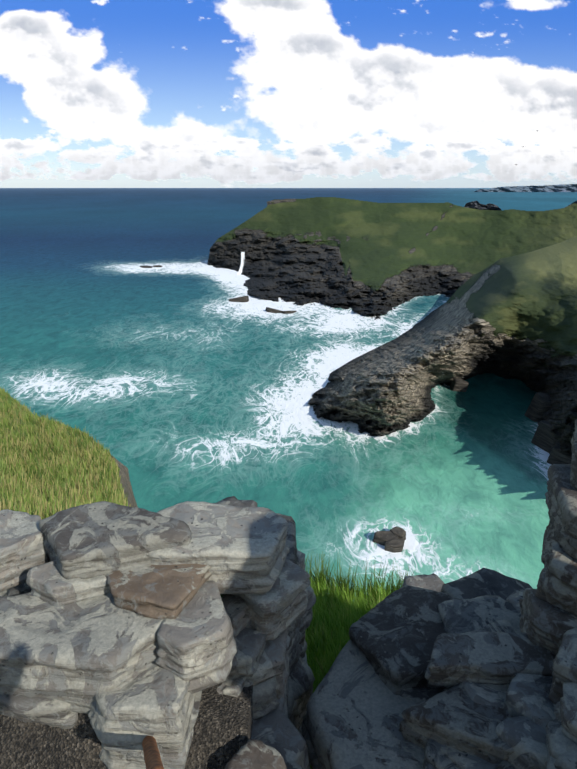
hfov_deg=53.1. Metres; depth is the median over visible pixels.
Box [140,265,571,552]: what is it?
sea rocks
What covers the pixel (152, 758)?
rusty bar
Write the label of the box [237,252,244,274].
waterfall
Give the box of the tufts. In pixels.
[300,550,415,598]
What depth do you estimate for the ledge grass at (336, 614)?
5.95 m
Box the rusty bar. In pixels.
[142,736,163,768]
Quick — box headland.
[207,197,576,319]
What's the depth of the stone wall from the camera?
1.73 m
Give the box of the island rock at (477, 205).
[464,201,500,209]
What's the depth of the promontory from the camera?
173.52 m
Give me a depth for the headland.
413.18 m
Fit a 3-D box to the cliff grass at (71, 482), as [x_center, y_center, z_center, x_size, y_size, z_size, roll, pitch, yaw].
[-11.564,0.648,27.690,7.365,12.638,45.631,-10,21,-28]
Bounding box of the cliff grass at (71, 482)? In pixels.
[0,386,130,519]
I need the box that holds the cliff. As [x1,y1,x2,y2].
[0,395,137,507]
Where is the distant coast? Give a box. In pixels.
[474,184,576,191]
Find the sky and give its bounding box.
[0,0,576,187]
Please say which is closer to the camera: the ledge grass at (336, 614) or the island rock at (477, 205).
the ledge grass at (336, 614)
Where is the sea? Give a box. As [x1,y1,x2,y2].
[0,188,576,593]
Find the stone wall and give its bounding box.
[0,419,576,768]
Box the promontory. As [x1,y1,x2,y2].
[307,235,576,457]
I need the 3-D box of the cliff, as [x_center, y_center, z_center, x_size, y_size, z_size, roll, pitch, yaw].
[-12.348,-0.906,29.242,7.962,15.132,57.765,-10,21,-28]
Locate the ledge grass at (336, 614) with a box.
[305,568,398,768]

